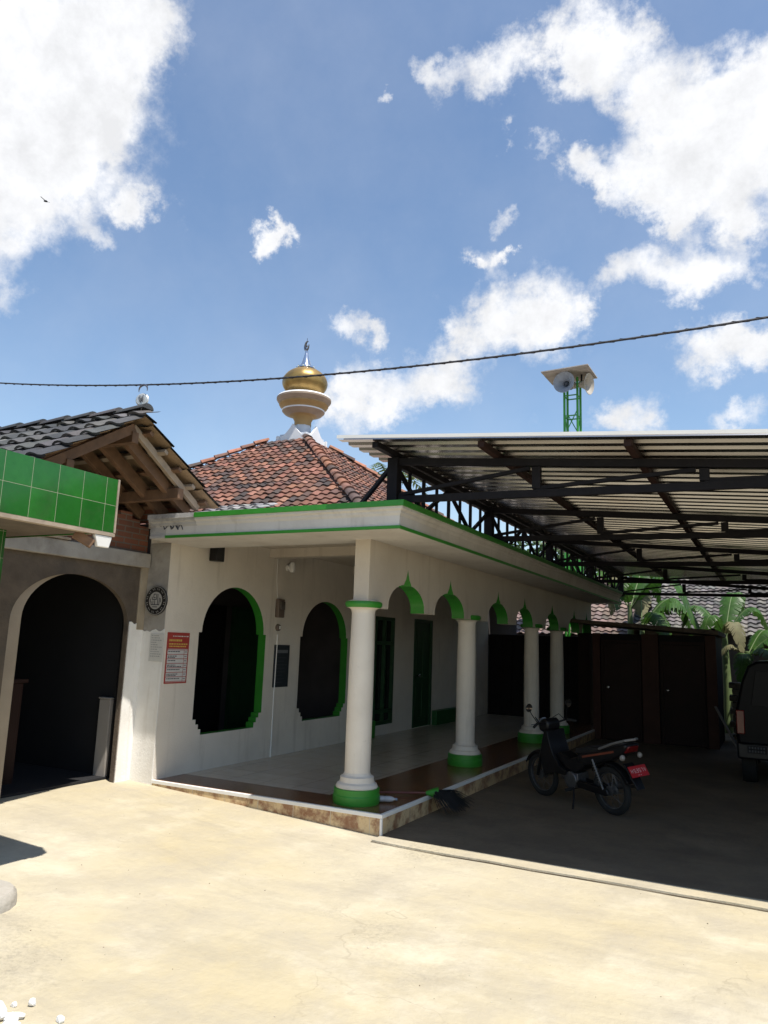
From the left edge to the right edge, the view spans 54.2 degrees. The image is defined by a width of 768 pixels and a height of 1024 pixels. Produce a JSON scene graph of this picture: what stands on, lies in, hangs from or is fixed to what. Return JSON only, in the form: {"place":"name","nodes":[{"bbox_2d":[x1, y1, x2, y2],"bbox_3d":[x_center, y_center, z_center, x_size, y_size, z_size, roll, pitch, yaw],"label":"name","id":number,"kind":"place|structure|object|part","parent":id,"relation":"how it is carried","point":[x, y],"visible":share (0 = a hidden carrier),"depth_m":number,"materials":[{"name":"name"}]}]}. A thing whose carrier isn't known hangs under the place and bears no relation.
{"place":"outdoors","nodes":[
{"label":"outdoors","id":0,"kind":"place"},
{"bbox_2d":[0,779,767,1023],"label":"courtyard","id":1,"kind":"structure","parent":0,"point":[143,854],"depth_m":4.34,"materials":[{"name":"concrete"}]},
{"bbox_2d":[0,1004,6,1019],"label":"plaster lump","id":2,"kind":"object","parent":1,"relation":"on","point":[3,1011],"visible":0.92,"depth_m":3.22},
{"bbox_2d":[0,880,16,913],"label":"stone kerb","id":3,"kind":"structure","parent":1,"relation":"on","point":[8,895],"depth_m":4.40,"materials":[{"name":"white stone"}]},
{"bbox_2d":[3,1012,18,1021],"bbox_3d":[-1.586,2.158,3.189,0.054,0.058,0.070,-3,-11,26],"label":"plaster lump","id":4,"kind":"object","parent":1,"relation":"on","point":[13,1016],"visible":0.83,"depth_m":3.18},
{"bbox_2d":[2,1019,20,1023],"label":"plaster lump","id":5,"kind":"object","parent":1,"relation":"on","point":[8,1021],"visible":1,"depth_m":3.14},
{"bbox_2d":[10,1001,16,1007],"bbox_3d":[-1.646,2.193,3.342,0.032,0.025,0.022,-4,-12,31],"label":"plaster lump","id":6,"kind":"object","parent":1,"relation":"on","point":[13,1004],"visible":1,"depth_m":3.33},
{"bbox_2d":[7,1012,24,1019],"bbox_3d":[-1.590,2.176,3.240,0.088,0.027,0.043,2,-10,-1],"label":"plaster lump","id":7,"kind":"object","parent":1,"relation":"on","point":[21,1015],"visible":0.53,"depth_m":3.23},
{"bbox_2d":[28,998,35,1005],"bbox_3d":[-1.573,2.192,3.356,0.031,0.036,0.039,3,-10,-6],"label":"plaster lump","id":8,"kind":"object","parent":1,"relation":"on","point":[32,1002],"visible":1,"depth_m":3.35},
{"bbox_2d":[56,1015,64,1023],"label":"plaster lump","id":9,"kind":"object","parent":1,"relation":"on","point":[60,1019],"visible":1,"depth_m":3.22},
{"bbox_2d":[0,448,120,578],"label":"tiled canopy","id":10,"kind":"object","parent":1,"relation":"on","point":[41,498],"visible":1,"depth_m":4.76,"materials":[{"name":"green tile"}]},
{"bbox_2d":[5,809,736,1016],"bbox_3d":[-0.646,2.345,4.330,5.886,0.131,3.903,-3,-11,27],"label":"grit","id":11,"kind":"object","parent":1,"relation":"on","point":[367,947],"visible":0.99,"depth_m":4.20,"materials":[{"name":"stone"}]},
{"bbox_2d":[0,316,767,386],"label":"overhead cable","id":12,"kind":"object","parent":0,"point":[588,344],"visible":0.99,"depth_m":10.27,"materials":[{"name":"rubber"}]},
{"bbox_2d":[0,0,767,576],"label":"sky","id":13,"kind":"structure","parent":0,"point":[228,185],"materials":[{"name":"blue"}]},
{"bbox_2d":[370,739,767,910],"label":"pavement","id":14,"kind":"structure","parent":0,"point":[691,822],"depth_m":6.92,"materials":[{"name":"concrete"}]},
{"bbox_2d":[337,429,767,597],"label":"carport","id":15,"kind":"object","parent":14,"relation":"on","point":[671,506],"visible":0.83,"depth_m":7.46,"materials":[{"name":"metal"}]},
{"bbox_2d":[526,699,649,815],"bbox_3d":[2.088,2.606,8.041,0.681,1.064,1.668,2,-9,-30],"label":"motorcycle","id":16,"kind":"object","parent":14,"relation":"on","point":[554,754],"visible":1,"depth_m":7.87,"materials":[{"name":"metal"}]},
{"bbox_2d":[570,619,725,749],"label":"toilet block","id":17,"kind":"structure","parent":14,"relation":"on","point":[658,689],"depth_m":13.82,"materials":[{"name":"brown paint"}]},
{"bbox_2d":[601,640,642,742],"bbox_3d":[4.448,3.346,14.071,0.720,1.860,0.120,-3,-11,27],"label":"door","id":18,"kind":"structure","parent":17,"relation":"in","point":[620,662],"depth_m":14.09,"materials":[{"name":"brown paint"}]},
{"bbox_2d":[659,641,707,747],"bbox_3d":[5.409,3.294,13.581,0.760,1.860,0.120,-3,-11,27],"label":"door","id":19,"kind":"structure","parent":17,"relation":"in","point":[682,665],"depth_m":13.60,"materials":[{"name":"brown paint"}]},
{"bbox_2d":[714,706,736,748],"bbox_3d":[5.967,3.768,13.038,0.434,0.751,0.162,-7,-13,42],"label":"plank","id":20,"kind":"object","parent":14,"relation":"on","point":[726,726],"visible":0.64,"depth_m":13.01,"materials":[{"name":"grey wood"}]},
{"bbox_2d":[729,682,740,739],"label":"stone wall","id":21,"kind":"structure","parent":14,"relation":"on","point":[735,692],"depth_m":14.84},
{"bbox_2d":[736,660,767,781],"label":"van","id":22,"kind":"object","parent":14,"relation":"on","point":[752,724],"visible":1,"depth_m":9.64,"materials":[{"name":"black metal"}]},
{"bbox_3d":[5.298,2.246,9.404,1.279,0.440,0.012,-3,-11,27],"label":"rear window","id":23,"kind":"part","parent":22,"relation":"part of","materials":[{"name":"black glass"}]},
{"bbox_2d":[725,733,730,739],"bbox_3d":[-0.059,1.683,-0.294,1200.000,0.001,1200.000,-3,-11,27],"label":"ground","id":24,"kind":"structure","parent":0,"point":[727,735],"depth_m":16.04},
{"bbox_2d":[0,403,219,798],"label":"annex building","id":25,"kind":"structure","parent":24,"relation":"on","point":[72,612],"depth_m":7.92,"materials":[{"name":"beige paint"}]},
{"bbox_2d":[2,678,28,784],"bbox_3d":[-4.007,2.102,7.118,0.560,1.020,0.900,-3,-11,27],"label":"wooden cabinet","id":26,"kind":"object","parent":25,"relation":"in","point":[11,743],"visible":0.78,"depth_m":7.31,"materials":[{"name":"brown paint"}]},
{"bbox_3d":[-3.685,2.104,7.179,0.013,0.900,0.360,-3,-11,27],"label":"door","id":27,"kind":"part","parent":26,"relation":"part of","materials":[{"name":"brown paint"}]},
{"bbox_2d":[136,384,148,410],"bbox_3d":[-2.318,-1.098,7.193,0.131,0.274,0.047,-1,-10,15],"label":"roof ornament","id":28,"kind":"object","parent":25,"relation":"on","point":[142,398],"visible":0.95,"depth_m":7.18,"materials":[{"name":"metal"}]},
{"bbox_2d":[129,338,622,835],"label":"mosque","id":29,"kind":"structure","parent":24,"relation":"on","point":[397,613],"depth_m":9.67,"materials":[{"name":"white paint"}]},
{"bbox_2d":[148,633,163,661],"bbox_3d":[-2.418,1.438,7.968,0.190,0.290,0.003,-3,-11,27],"label":"notice","id":30,"kind":"object","parent":29,"relation":"attached to","point":[156,647],"visible":1,"depth_m":7.97,"materials":[{"name":"paper"}]},
{"bbox_2d":[145,586,167,614],"bbox_3d":[-2.450,0.952,8.068,0.316,0.316,0.018,-3,-11,27],"label":"round plaque","id":31,"kind":"object","parent":29,"relation":"attached to","point":[156,600],"visible":1,"depth_m":8.06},
{"bbox_2d":[163,632,189,683],"bbox_3d":[-2.238,1.577,8.116,0.006,0.540,0.344,-3,-11,27],"label":"poster","id":32,"kind":"object","parent":29,"relation":"attached to","point":[176,659],"visible":1,"depth_m":8.11,"materials":[{"name":"paper"}]},
{"bbox_2d":[192,604,226,732],"bbox_3d":[-2.723,2.301,10.644,0.080,2.000,1.240,-3,-11,27],"label":"inner door","id":33,"kind":"structure","parent":29,"relation":"in","point":[211,641],"depth_m":10.98,"materials":[{"name":"black"}]},
{"bbox_2d":[209,548,224,561],"bbox_3d":[-1.935,0.464,8.689,0.134,0.220,0.140,-3,-11,27],"label":"box speaker","id":34,"kind":"object","parent":29,"relation":"attached to","point":[217,554],"visible":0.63,"depth_m":8.63,"materials":[{"name":"black plastic"}]},
{"bbox_2d":[224,607,257,729],"bbox_3d":[-2.130,2.521,11.780,0.080,2.000,0.940,-3,-11,27],"label":"inner door","id":35,"kind":"structure","parent":29,"relation":"in","point":[243,648],"depth_m":11.62,"materials":[{"name":"green paint"}]},
{"bbox_2d":[275,624,280,630],"bbox_3d":[-1.370,1.507,9.777,0.050,0.089,0.089,-3,-11,27],"label":"switch box","id":36,"kind":"object","parent":29,"relation":"attached to","point":[277,627],"visible":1,"depth_m":9.76,"materials":[{"name":"white plastic"}]},
{"bbox_2d":[275,599,284,617],"bbox_3d":[-1.350,1.259,9.809,0.080,0.240,0.140,-3,-11,27],"label":"electricity meter","id":37,"kind":"object","parent":29,"relation":"attached to","point":[280,608],"visible":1,"depth_m":9.76,"materials":[{"name":"grey plastic"}]},
{"bbox_2d":[280,601,284,609],"bbox_3d":[-1.323,1.223,9.801,0.020,0.110,0.100,-3,-11,27],"label":"window","id":38,"kind":"structure","parent":37,"relation":"in","point":[282,604],"depth_m":9.78,"materials":[{"name":"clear glass"}]},
{"bbox_2d":[272,645,289,687],"bbox_3d":[-1.345,2.011,9.810,0.014,0.540,0.340,-3,-11,27],"label":"notice board","id":39,"kind":"object","parent":29,"relation":"attached to","point":[282,668],"visible":1,"depth_m":9.81,"materials":[{"name":"glass"}]},
{"bbox_2d":[286,562,295,572],"bbox_3d":[-1.240,0.744,10.034,0.122,0.140,0.090,-3,-11,27],"label":"wall lamp","id":40,"kind":"object","parent":29,"relation":"attached to","point":[291,567],"visible":1,"depth_m":10.00,"materials":[{"name":"white plastic"}]},
{"bbox_2d":[372,616,394,725],"bbox_3d":[-0.034,2.613,12.408,0.090,1.740,0.700,-3,-11,27],"label":"window","id":41,"kind":"structure","parent":29,"relation":"in","point":[385,626],"depth_m":12.43,"materials":[{"name":"green paint"}]},
{"bbox_2d":[380,796,396,801],"bbox_3d":[0.030,2.684,7.021,0.190,0.054,0.054,2,-10,2],"label":"plastic bottle","id":42,"kind":"object","parent":29,"relation":"on","point":[387,799],"visible":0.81,"depth_m":7.00,"materials":[{"name":"plastic"}]},
{"bbox_2d":[412,619,432,727],"bbox_3d":[0.702,2.937,13.736,0.160,1.910,0.800,-3,-11,27],"label":"door","id":43,"kind":"structure","parent":29,"relation":"in","point":[423,629],"depth_m":13.77,"materials":[{"name":"green paint"}]},
{"bbox_2d":[379,787,473,813],"bbox_3d":[0.398,2.790,7.256,1.179,0.215,0.538,4,-10,-10],"label":"broom","id":44,"kind":"object","parent":29,"relation":"on","point":[452,799],"visible":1,"depth_m":7.34,"materials":[{"name":"green paint"}]},
{"bbox_2d":[488,634,578,720],"bbox_3d":[3.281,3.675,16.390,2.095,1.930,0.080,-3,-11,27],"label":"dark partition","id":45,"kind":"object","parent":29,"relation":"attached to","point":[506,675],"visible":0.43,"depth_m":16.51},
{"bbox_2d":[369,462,433,492],"bbox_3d":[0.041,2.257,24.699,3.256,7.583,3.240,-3,-11,27],"label":"palm tree","id":46,"kind":"object","parent":24,"relation":"on","point":[384,468],"visible":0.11,"depth_m":24.86,"materials":[{"name":"green plant"}]},
{"bbox_2d":[512,534,609,575],"bbox_3d":[7.286,3.837,30.110,5.700,6.829,4.096,0,-10,14],"label":"tree","id":47,"kind":"object","parent":24,"relation":"on","point":[540,550],"visible":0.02,"depth_m":30.81,"materials":[{"name":"green plant"}]},
{"bbox_2d":[541,364,597,635],"bbox_3d":[4.709,0.684,18.912,1.200,8.785,1.180,-3,-11,27],"label":"lattice mast","id":48,"kind":"object","parent":24,"relation":"on","point":[577,371],"visible":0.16,"depth_m":19.52,"materials":[{"name":"green metal"}]},
{"bbox_2d":[553,371,573,392],"bbox_3d":[4.736,-3.322,19.531,0.558,0.592,0.566,-3,-11,27],"label":"horn loudspeaker","id":49,"kind":"object","parent":48,"relation":"attached to","point":[563,381],"visible":1,"depth_m":19.41,"materials":[{"name":"white metal"}]},
{"bbox_2d":[573,373,593,394],"bbox_3d":[5.115,-3.326,19.525,0.592,0.601,0.550,-3,-11,27],"label":"horn loudspeaker","id":50,"kind":"object","parent":48,"relation":"attached to","point":[587,383],"visible":0.93,"depth_m":19.55,"materials":[{"name":"white metal"}]},
{"bbox_2d":[517,576,652,636],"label":"house","id":51,"kind":"structure","parent":24,"relation":"on","point":[600,612],"depth_m":20.06,"materials":[{"name":"ceramic"}]},
{"bbox_2d":[594,571,695,633],"bbox_3d":[6.164,3.110,17.877,2.534,3.856,2.176,-3,-11,27],"label":"banana plant","id":52,"kind":"object","parent":24,"relation":"on","point":[626,598],"visible":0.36,"depth_m":17.80,"materials":[{"name":"green plant"}]},
{"bbox_2d":[631,590,699,635],"bbox_3d":[6.809,3.379,18.227,1.429,3.492,2.279,2,-10,3],"label":"banana plant","id":53,"kind":"object","parent":24,"relation":"on","point":[656,614],"visible":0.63,"depth_m":18.11,"materials":[{"name":"green plant"}]},
{"bbox_2d":[633,576,758,714],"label":"house","id":54,"kind":"structure","parent":24,"relation":"on","point":[711,605],"depth_m":22.66,"materials":[{"name":"ceramic"}]},
{"bbox_2d":[682,592,767,733],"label":"banana plant","id":55,"kind":"object","parent":24,"relation":"on","point":[730,608],"visible":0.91,"depth_m":16.92,"materials":[{"name":"green plant"}]},
{"bbox_2d":[721,629,767,682],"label":"banana plant","id":56,"kind":"object","parent":24,"relation":"on","point":[759,637],"visible":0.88,"depth_m":16.21,"materials":[{"name":"green plant"}]},
{"bbox_2d":[738,584,767,660],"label":"house","id":57,"kind":"structure","parent":0,"point":[751,624],"depth_m":18.37,"materials":[{"name":"ceramic"}]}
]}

